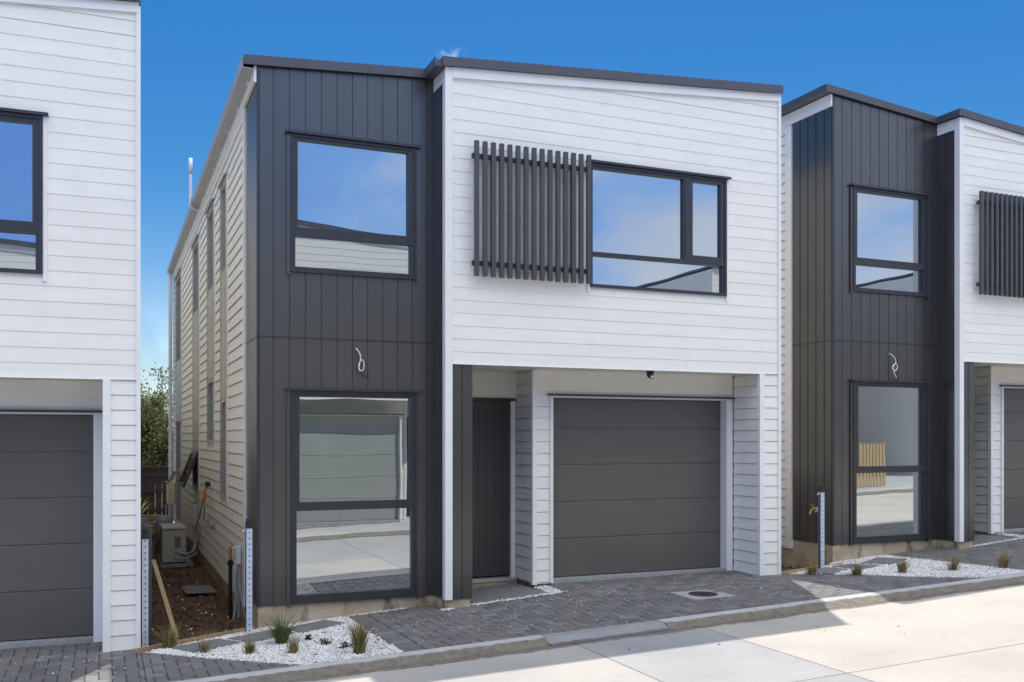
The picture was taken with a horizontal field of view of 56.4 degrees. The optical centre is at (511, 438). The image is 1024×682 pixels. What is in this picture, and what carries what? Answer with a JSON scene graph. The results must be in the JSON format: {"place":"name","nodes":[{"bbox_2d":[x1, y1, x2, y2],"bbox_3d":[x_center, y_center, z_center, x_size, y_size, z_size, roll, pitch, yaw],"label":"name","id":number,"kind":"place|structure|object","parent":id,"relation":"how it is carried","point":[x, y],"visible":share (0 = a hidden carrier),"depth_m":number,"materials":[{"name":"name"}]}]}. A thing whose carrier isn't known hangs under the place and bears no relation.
{"place":"outdoors","nodes":[
{"label":"outdoors","id":0,"kind":"place"},
{"bbox_2d":[0,642,298,681],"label":"driveway","id":1,"kind":"structure","parent":0,"point":[94,664],"depth_m":7.91,"materials":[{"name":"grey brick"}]},
{"bbox_2d":[141,518,145,540],"bbox_3d":[-3.447,1.330,8.916,0.060,1.180,0.060,0,0,-23],"label":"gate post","id":2,"kind":"object","parent":1,"relation":"on","point":[143,522],"visible":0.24,"depth_m":8.89,"materials":[{"name":"metal"}]},
{"bbox_2d":[39,578,866,676],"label":"stray pebbles","id":3,"kind":"object","parent":1,"relation":"on","point":[515,616],"visible":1,"depth_m":9.44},
{"bbox_2d":[155,515,172,549],"bbox_3d":[-6.309,1.705,17.336,0.300,0.630,0.295,0,0,-23],"label":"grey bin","id":4,"kind":"object","parent":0,"point":[163,519],"visible":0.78,"depth_m":17.21,"materials":[{"name":"grey plastic"}]},
{"bbox_2d":[141,534,244,646],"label":"soil","id":5,"kind":"structure","parent":0,"point":[173,598],"depth_m":11.50,"materials":[{"name":"brown soil"}]},
{"bbox_2d":[141,497,154,514],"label":"flax plant","id":6,"kind":"object","parent":5,"relation":"on","point":[143,506],"visible":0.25,"depth_m":20.95,"materials":[{"name":"green plant"}]},
{"bbox_2d":[152,559,179,639],"bbox_3d":[-3.501,1.630,9.647,0.045,0.755,0.696,0,0,-40],"label":"timber stake","id":7,"kind":"object","parent":5,"relation":"on","point":[163,593],"visible":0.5,"depth_m":9.66,"materials":[{"name":"brown wood"}]},
{"bbox_2d":[158,523,198,567],"bbox_3d":[-5.350,1.693,15.340,0.572,0.625,1.023,0,0,-23],"label":"heat pump","id":8,"kind":"object","parent":5,"relation":"on","point":[173,553],"visible":1,"depth_m":14.94,"materials":[{"name":"beige metal"}]},
{"bbox_2d":[152,581,228,634],"bbox_3d":[-4.024,1.952,11.566,0.992,0.065,5.596,0,0,-23],"label":"passage rubble","id":9,"kind":"object","parent":5,"relation":"on","point":[197,610],"visible":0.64,"depth_m":10.67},
{"bbox_2d":[132,626,254,652],"bbox_3d":[-2.970,1.909,9.009,0.024,0.083,1.317,0,0,37],"label":"edging board","id":10,"kind":"object","parent":5,"relation":"on","point":[158,646],"visible":0.5,"depth_m":8.94,"materials":[{"name":"brown wood"}]},
{"bbox_2d":[182,585,217,593],"bbox_3d":[-4.038,1.945,12.352,0.380,0.008,0.749,0,0,-23],"label":"paving slab","id":11,"kind":"object","parent":5,"relation":"on","point":[193,589],"depth_m":12.30,"materials":[{"name":"concrete"}]},
{"bbox_2d":[145,585,566,664],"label":"white gravel","id":12,"kind":"structure","parent":0,"point":[265,649],"depth_m":8.39,"materials":[{"name":"white gravel"}]},
{"bbox_2d":[147,623,188,648],"bbox_3d":[-3.072,1.784,8.643,0.400,0.240,0.350,0,0,43],"label":"grass tussock","id":13,"kind":"object","parent":12,"relation":"on","point":[169,640],"depth_m":8.61,"materials":[{"name":"green plant"}]},
{"bbox_2d":[194,633,215,652],"bbox_3d":[-2.693,1.781,8.378,0.248,0.214,0.271,0,0,-23],"label":"grass tussock","id":14,"kind":"object","parent":12,"relation":"on","point":[204,647],"depth_m":8.36,"materials":[{"name":"plant"}]},
{"bbox_2d":[171,638,240,652],"bbox_3d":[-2.772,1.897,8.669,0.360,0.071,0.500,0,0,39],"label":"stepping stone","id":15,"kind":"object","parent":12,"relation":"on","point":[217,642],"visible":0.58,"depth_m":8.65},
{"bbox_2d":[242,517,252,633],"bbox_3d":[-2.556,1.321,9.238,0.092,1.119,0.064,0,0,-23],"label":"film wrapped post","id":16,"kind":"object","parent":12,"relation":"on","point":[248,569],"visible":1,"depth_m":9.22,"materials":[{"name":"white plastic"}]},
{"bbox_2d":[241,636,261,654],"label":"grass tussock","id":17,"kind":"object","parent":12,"relation":"on","point":[249,648],"depth_m":8.24,"materials":[{"name":"green plant"}]},
{"bbox_2d":[228,630,293,642],"bbox_3d":[-2.372,1.889,9.056,0.360,0.081,0.500,0,0,39],"label":"stepping stone","id":18,"kind":"object","parent":12,"relation":"on","point":[264,635],"visible":0.24,"depth_m":8.98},
{"bbox_2d":[249,610,312,643],"bbox_3d":[-2.056,1.706,8.694,0.734,0.334,0.740,0,0,1],"label":"grass tussock","id":19,"kind":"object","parent":12,"relation":"on","point":[280,632],"depth_m":8.65,"materials":[{"name":"green plant"}]},
{"bbox_2d":[283,630,300,653],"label":"grass tussock","id":20,"kind":"object","parent":12,"relation":"on","point":[293,648],"depth_m":8.17,"materials":[{"name":"plant"}]},
{"bbox_2d":[304,634,311,639],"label":"weed","id":21,"kind":"object","parent":12,"relation":"on","point":[308,636],"visible":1,"depth_m":8.75,"materials":[{"name":"green plant"}]},
{"bbox_2d":[288,620,344,632],"bbox_3d":[-1.954,1.873,9.428,0.360,0.096,0.500,0,0,43],"label":"stepping stone","id":22,"kind":"object","parent":12,"relation":"on","point":[320,624],"visible":0.49,"depth_m":9.41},
{"bbox_2d":[319,638,332,644],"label":"weed","id":23,"kind":"object","parent":12,"relation":"on","point":[325,641],"visible":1,"depth_m":8.49,"materials":[{"name":"green plant"}]},
{"bbox_2d":[339,641,352,647],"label":"weed","id":24,"kind":"object","parent":12,"relation":"on","point":[345,643],"visible":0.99,"depth_m":8.30,"materials":[{"name":"green plant"}]},
{"bbox_2d":[345,615,376,654],"bbox_3d":[-1.287,1.639,8.082,0.363,0.364,0.434,0,0,7],"label":"grass tussock","id":25,"kind":"object","parent":12,"relation":"on","point":[359,643],"depth_m":8.02,"materials":[{"name":"green plant"}]},
{"bbox_2d":[140,0,1023,429],"label":"sky","id":26,"kind":"structure","parent":0,"point":[937,58],"materials":[{"name":"blue"}]},
{"bbox_2d":[285,583,1023,681],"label":"road","id":27,"kind":"structure","parent":0,"point":[853,639],"depth_m":7.81,"materials":[{"name":"concrete"}]},
{"bbox_2d":[174,635,549,681],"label":"kerb","id":28,"kind":"structure","parent":27,"relation":"on","point":[299,672],"depth_m":7.78,"materials":[{"name":"concrete"}]},
{"bbox_2d":[541,620,671,645],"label":"kerb","id":29,"kind":"structure","parent":27,"relation":"on","point":[595,634],"depth_m":8.58,"materials":[{"name":"concrete"}]},
{"bbox_2d":[576,627,1023,681],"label":"road joint","id":30,"kind":"object","parent":27,"relation":"on","point":[800,658],"visible":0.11,"depth_m":7.47,"materials":[{"name":"grey concrete"}]},
{"bbox_2d":[659,573,1023,629],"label":"kerb","id":31,"kind":"structure","parent":27,"relation":"on","point":[699,620],"depth_m":9.61,"materials":[{"name":"concrete"}]},
{"bbox_2d":[349,570,978,651],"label":"driveway","id":32,"kind":"structure","parent":0,"point":[602,606],"depth_m":9.80,"materials":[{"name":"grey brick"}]},
{"bbox_2d":[470,582,542,603],"bbox_3d":[-0.206,1.747,10.700,0.850,0.114,0.820,0,0,-23],"label":"doorstep","id":33,"kind":"structure","parent":32,"relation":"on","point":[485,594],"depth_m":10.63,"materials":[{"name":"concrete"}]},
{"bbox_2d":[669,589,735,599],"bbox_3d":[2.038,1.668,10.183,0.560,0.046,0.480,0,0,-23],"label":"access cover","id":34,"kind":"object","parent":32,"relation":"on","point":[699,594],"visible":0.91,"depth_m":10.11,"materials":[{"name":"metal"}]},
{"bbox_2d":[781,565,794,570],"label":"soil","id":35,"kind":"structure","parent":0,"point":[784,567],"depth_m":13.34,"materials":[{"name":"brown soil"}]},
{"bbox_2d":[787,565,817,574],"bbox_3d":[3.591,1.641,11.774,0.699,0.107,0.024,0,0,-41],"label":"edging board","id":36,"kind":"object","parent":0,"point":[798,570],"visible":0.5,"depth_m":11.69,"materials":[{"name":"wood"}]},
{"bbox_2d":[791,533,1023,577],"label":"white gravel","id":37,"kind":"structure","parent":0,"point":[932,568],"depth_m":11.45,"materials":[{"name":"white gravel"}]},
{"bbox_2d":[803,561,818,574],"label":"grass tussock","id":38,"kind":"object","parent":37,"relation":"on","point":[813,570],"depth_m":11.45,"materials":[{"name":"green plant"}]},
{"bbox_2d":[781,563,842,574],"bbox_3d":[3.762,1.653,11.998,1.262,0.089,0.024,0,0,-36],"label":"edging board","id":39,"kind":"object","parent":37,"relation":"on","point":[784,572],"visible":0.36,"depth_m":11.75,"materials":[{"name":"brown wood"}]},
{"bbox_2d":[817,483,824,567],"bbox_3d":[3.814,1.098,11.825,0.092,1.084,0.064,0,0,-23],"label":"film wrapped post","id":40,"kind":"object","parent":37,"relation":"on","point":[820,490],"visible":0.94,"depth_m":11.81,"materials":[{"name":"white plastic"}]},
{"bbox_2d":[804,567,846,574],"bbox_3d":[3.824,1.633,11.634,0.360,0.080,0.500,0,0,41],"label":"stepping stone","id":41,"kind":"object","parent":37,"relation":"on","point":[827,571],"visible":0.45,"depth_m":11.57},
{"bbox_2d":[843,560,867,575],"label":"grass tussock","id":42,"kind":"object","parent":37,"relation":"on","point":[857,570],"depth_m":11.20,"materials":[{"name":"green plant"}]},
{"bbox_2d":[832,564,879,568],"bbox_3d":[4.334,1.635,12.045,0.400,0.084,0.500,0,0,43],"label":"stepping stone","id":43,"kind":"object","parent":37,"relation":"on","point":[863,566],"visible":0.49,"depth_m":11.99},
{"bbox_2d":[861,557,904,564],"bbox_3d":[4.832,1.614,12.408,0.500,0.103,0.400,0,0,-45],"label":"stepping stone","id":44,"kind":"object","parent":37,"relation":"on","point":[881,560],"visible":0.59,"depth_m":12.38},
{"bbox_2d":[885,554,912,572],"bbox_3d":[4.594,1.479,11.324,0.390,0.250,0.330,0,0,16],"label":"grass tussock","id":45,"kind":"object","parent":37,"relation":"on","point":[902,566],"depth_m":11.28,"materials":[{"name":"plant"}]},
{"bbox_2d":[938,553,967,570],"bbox_3d":[5.218,1.459,11.365,0.521,0.230,0.441,0,0,23],"label":"grass tussock","id":46,"kind":"object","parent":37,"relation":"on","point":[953,565],"depth_m":11.30,"materials":[{"name":"green plant"}]},
{"bbox_2d":[992,546,1015,568],"bbox_3d":[5.808,1.411,11.282,0.312,0.264,0.421,0,0,11],"label":"grass tussock","id":47,"kind":"object","parent":37,"relation":"on","point":[1002,562],"depth_m":11.26,"materials":[{"name":"plant"}]},
{"bbox_2d":[886,531,1023,569],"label":"driveway","id":48,"kind":"structure","parent":0,"point":[982,555],"depth_m":12.68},
{"bbox_2d":[972,533,1012,545],"bbox_3d":[6.582,1.470,13.800,0.890,0.121,0.820,0,0,-23],"label":"door slab","id":49,"kind":"structure","parent":48,"relation":"on","point":[980,539],"depth_m":13.63,"materials":[{"name":"concrete"}]},
{"bbox_3d":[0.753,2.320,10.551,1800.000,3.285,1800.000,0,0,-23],"label":"ground","id":50,"kind":"structure","parent":0,"visible":0},
{"bbox_2d":[0,0,140,652],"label":"house","id":51,"kind":"structure","parent":50,"relation":"on","point":[70,321],"depth_m":8.54,"materials":[{"name":"painted wood weatherboard"},{"name":"steel"},{"name":"glass"}]},
{"bbox_2d":[0,107,48,281],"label":"window","id":52,"kind":"structure","parent":51,"relation":"in","point":[23,137],"depth_m":8.29,"materials":[{"name":"clear glass"}]},
{"bbox_2d":[0,409,102,648],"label":"garage door","id":53,"kind":"structure","parent":51,"relation":"in","point":[51,461],"depth_m":8.93,"materials":[{"name":"grey metal"}]},
{"bbox_2d":[141,527,148,646],"bbox_3d":[-3.381,1.363,8.770,0.092,1.094,0.064,0,0,-23],"label":"film wrapped post","id":54,"kind":"object","parent":51,"relation":"attached to","point":[144,583],"visible":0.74,"depth_m":8.75,"materials":[{"name":"white plastic"}]},
{"bbox_2d":[146,518,152,641],"bbox_3d":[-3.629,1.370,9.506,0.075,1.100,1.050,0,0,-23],"label":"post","id":55,"kind":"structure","parent":51,"relation":"attached to","point":[150,550],"depth_m":9.03,"materials":[{"name":"metal"}]},
{"bbox_2d":[141,361,172,466],"bbox_3d":[-9.488,-0.036,24.551,2.814,4.328,3.272,0,0,-23],"label":"shrub","id":56,"kind":"object","parent":50,"relation":"on","point":[154,436],"visible":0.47,"depth_m":24.16,"materials":[{"name":"green plant"}]},
{"bbox_2d":[141,466,174,521],"bbox_3d":[-8.964,1.312,22.224,3.600,1.315,0.188,0,0,-23],"label":"back fence","id":57,"kind":"object","parent":50,"relation":"on","point":[153,484],"visible":0.09,"depth_m":22.51,"materials":[{"name":"brown wood"}]},
{"bbox_2d":[167,54,782,628],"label":"house","id":58,"kind":"structure","parent":50,"relation":"on","point":[513,282],"depth_m":10.45,"materials":[{"name":"painted wood weatherboard"},{"name":"steel"},{"name":"glass"}]},
{"bbox_2d":[166,481,174,515],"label":"hot water unit","id":59,"kind":"structure","parent":58,"relation":"attached to","point":[170,493],"depth_m":20.60,"materials":[{"name":"beige metal"}]},
{"bbox_2d":[164,468,182,482],"bbox_3d":[-6.423,0.685,18.261,0.082,0.461,3.416,0,0,-27],"label":"yellow cable","id":60,"kind":"object","parent":58,"relation":"attached to","point":[170,480],"visible":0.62,"depth_m":18.55,"materials":[{"name":"plastic"}]},
{"bbox_2d":[174,267,186,522],"bbox_3d":[-6.860,-0.794,19.763,0.142,5.228,1.600,0,0,-23],"label":"window","id":61,"kind":"structure","parent":58,"relation":"in","point":[178,277],"depth_m":20.01,"materials":[{"name":"clear glass"}]},
{"bbox_2d":[178,451,198,487],"bbox_3d":[-5.366,0.497,15.835,0.041,0.620,1.100,24,-9,-21],"label":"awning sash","id":62,"kind":"object","parent":58,"relation":"attached to","point":[187,469],"visible":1,"depth_m":15.71,"materials":[{"name":"black glass"}]},
{"bbox_2d":[189,158,199,210],"bbox_3d":[-5.025,-4.012,15.129,0.102,0.796,0.242,0,0,34],"label":"vent pipe","id":63,"kind":"object","parent":58,"relation":"attached to","point":[190,183],"visible":0.94,"depth_m":15.02,"materials":[{"name":"plastic"}]},
{"bbox_2d":[192,503,197,540],"bbox_3d":[-5.182,1.365,15.619,0.079,0.610,0.160,0,0,-23],"label":"duct cover","id":64,"kind":"object","parent":58,"relation":"attached to","point":[194,512],"visible":0.65,"depth_m":15.55,"materials":[{"name":"grey plastic"}]},
{"bbox_2d":[191,233,204,492],"bbox_3d":[-5.223,-1.209,15.895,0.142,4.158,1.200,0,0,-23],"label":"window","id":65,"kind":"structure","parent":58,"relation":"in","point":[195,246],"depth_m":15.88,"materials":[{"name":"clear glass"}]},
{"bbox_2d":[202,481,209,519],"bbox_3d":[-4.375,0.888,13.665,0.118,0.566,0.386,0,0,-23],"label":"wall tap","id":66,"kind":"object","parent":58,"relation":"attached to","point":[205,494],"depth_m":13.66,"materials":[{"name":"plastic"}]},
{"bbox_2d":[195,481,206,526],"bbox_3d":[-4.779,1.009,14.612,0.067,0.792,2.011,0,0,-23],"label":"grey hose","id":67,"kind":"object","parent":66,"relation":"attached to","point":[196,524],"visible":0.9,"depth_m":14.25,"materials":[{"name":"plastic"}]},
{"bbox_2d":[202,519,213,530],"bbox_3d":[-4.192,1.195,13.182,0.157,0.160,0.100,0,0,-23],"label":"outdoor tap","id":68,"kind":"object","parent":58,"relation":"attached to","point":[211,525],"visible":1,"depth_m":13.17,"materials":[{"name":"grey metal"}]},
{"bbox_2d":[205,198,216,446],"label":"window","id":69,"kind":"structure","parent":58,"relation":"in","point":[210,211],"depth_m":13.70,"materials":[{"name":"clear glass"}]},
{"bbox_2d":[217,172,234,504],"bbox_3d":[-3.618,-1.224,12.101,0.142,4.088,0.740,0,0,-23],"label":"window","id":70,"kind":"structure","parent":58,"relation":"in","point":[223,184],"depth_m":12.05,"materials":[{"name":"clear glass"}]},
{"bbox_2d":[227,546,234,618],"bbox_3d":[-3.094,1.593,10.607,0.127,0.814,0.068,0,0,-23],"label":"water riser","id":71,"kind":"object","parent":58,"relation":"attached to","point":[230,562],"visible":0.9,"depth_m":10.58,"materials":[{"name":"black plastic"}]},
{"bbox_2d":[232,545,244,619],"bbox_3d":[-2.998,1.582,10.474,0.117,0.804,0.223,0,0,-40],"label":"conduit","id":72,"kind":"object","parent":58,"relation":"attached to","point":[238,592],"visible":0.94,"depth_m":10.49,"materials":[{"name":"plastic"}]},
{"bbox_2d":[285,129,421,282],"bbox_3d":[-1.640,-2.386,9.945,1.420,1.453,0.142,0,0,-23],"label":"window","id":73,"kind":"structure","parent":58,"relation":"in","point":[353,207],"depth_m":9.93,"materials":[{"name":"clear glass"}]},
{"bbox_2d":[285,388,421,606],"bbox_3d":[-1.637,0.591,9.946,1.427,2.208,0.142,0,0,-23],"label":"window","id":74,"kind":"structure","parent":58,"relation":"in","point":[353,458],"depth_m":9.93,"materials":[{"name":"clear glass"}]},
{"bbox_2d":[355,348,368,377],"bbox_3d":[-1.560,-0.788,9.925,0.150,0.308,0.062,0,0,-3],"label":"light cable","id":75,"kind":"object","parent":58,"relation":"attached to","point":[360,362],"visible":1,"depth_m":9.90,"materials":[{"name":"white plastic"}]},
{"bbox_2d":[472,397,515,582],"bbox_3d":[-0.398,0.600,11.210,0.927,2.160,0.130,0,0,-23],"label":"front door","id":76,"kind":"structure","parent":58,"relation":"in","point":[493,420],"depth_m":11.29,"materials":[{"name":"wood"}]},
{"bbox_2d":[544,394,734,584],"bbox_3d":[1.560,0.608,11.523,2.555,2.244,0.210,0,0,-23],"label":"garage door","id":77,"kind":"structure","parent":58,"relation":"in","point":[641,486],"depth_m":11.57,"materials":[{"name":"grey metal"}]},
{"bbox_2d":[646,371,653,378],"bbox_3d":[1.586,-0.737,10.968,0.089,0.111,0.090,0,0,12],"label":"security camera","id":78,"kind":"object","parent":58,"relation":"attached to","point":[650,374],"visible":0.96,"depth_m":10.93,"materials":[{"name":"black plastic"}]},
{"bbox_2d":[587,159,731,301],"bbox_3d":[1.684,-2.350,10.955,1.900,1.460,0.142,0,0,-23],"label":"window","id":79,"kind":"structure","parent":58,"relation":"in","point":[656,231],"depth_m":10.95,"materials":[{"name":"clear glass"}]},
{"bbox_2d":[781,84,1023,568],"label":"house","id":80,"kind":"structure","parent":50,"relation":"on","point":[902,235],"depth_m":13.11,"materials":[{"name":"painted wood weatherboard"},{"name":"steel"},{"name":"glass"}]},
{"bbox_2d":[809,504,817,514],"bbox_3d":[4.053,0.955,12.882,0.125,0.140,0.068,0,0,-23],"label":"brass tap","id":81,"kind":"object","parent":80,"relation":"attached to","point":[815,509],"visible":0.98,"depth_m":12.88,"materials":[{"name":"metal"}]},
{"bbox_2d":[849,183,931,298],"bbox_3d":[5.138,-2.661,13.020,1.420,1.453,0.142,0,0,-23],"label":"window","id":82,"kind":"structure","parent":80,"relation":"in","point":[889,227],"depth_m":13.01,"materials":[{"name":"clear glass"}]},
{"bbox_2d":[849,379,931,544],"bbox_3d":[5.141,0.317,13.021,1.427,2.208,0.142,0,0,-23],"label":"window","id":83,"kind":"structure","parent":80,"relation":"in","point":[890,422],"depth_m":13.02,"materials":[{"name":"clear glass"}]},
{"bbox_2d":[888,353,900,380],"bbox_3d":[5.214,-0.973,12.995,0.209,0.375,0.067,0,0,-10],"label":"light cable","id":84,"kind":"object","parent":80,"relation":"attached to","point":[893,366],"visible":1,"depth_m":12.97,"materials":[{"name":"white plastic"}]},
{"bbox_2d":[994,385,1023,532],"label":"garage door","id":85,"kind":"structure","parent":80,"relation":"in","point":[1012,396],"depth_m":14.33,"materials":[{"name":"grey metal"}]},
{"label":"timber offcut","id":86,"kind":"object","parent":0,"visible":0},
{"bbox_2d":[147,521,154,527],"bbox_3d":[-7.407,1.740,19.314,0.620,0.110,0.200,0,0,-11],"label":"timber offcut","id":87,"kind":"object","parent":86,"relation":"on","point":[152,523],"depth_m":19.25,"materials":[{"name":"brown wood"}]},
{"bbox_2d":[141,514,160,520],"bbox_3d":[-7.597,1.620,19.506,0.800,0.110,0.200,0,0,-26],"label":"timber offcut","id":88,"kind":"object","parent":87,"relation":"on","point":[151,517],"visible":0.19,"depth_m":19.51,"materials":[{"name":"brown wood"}]}
]}

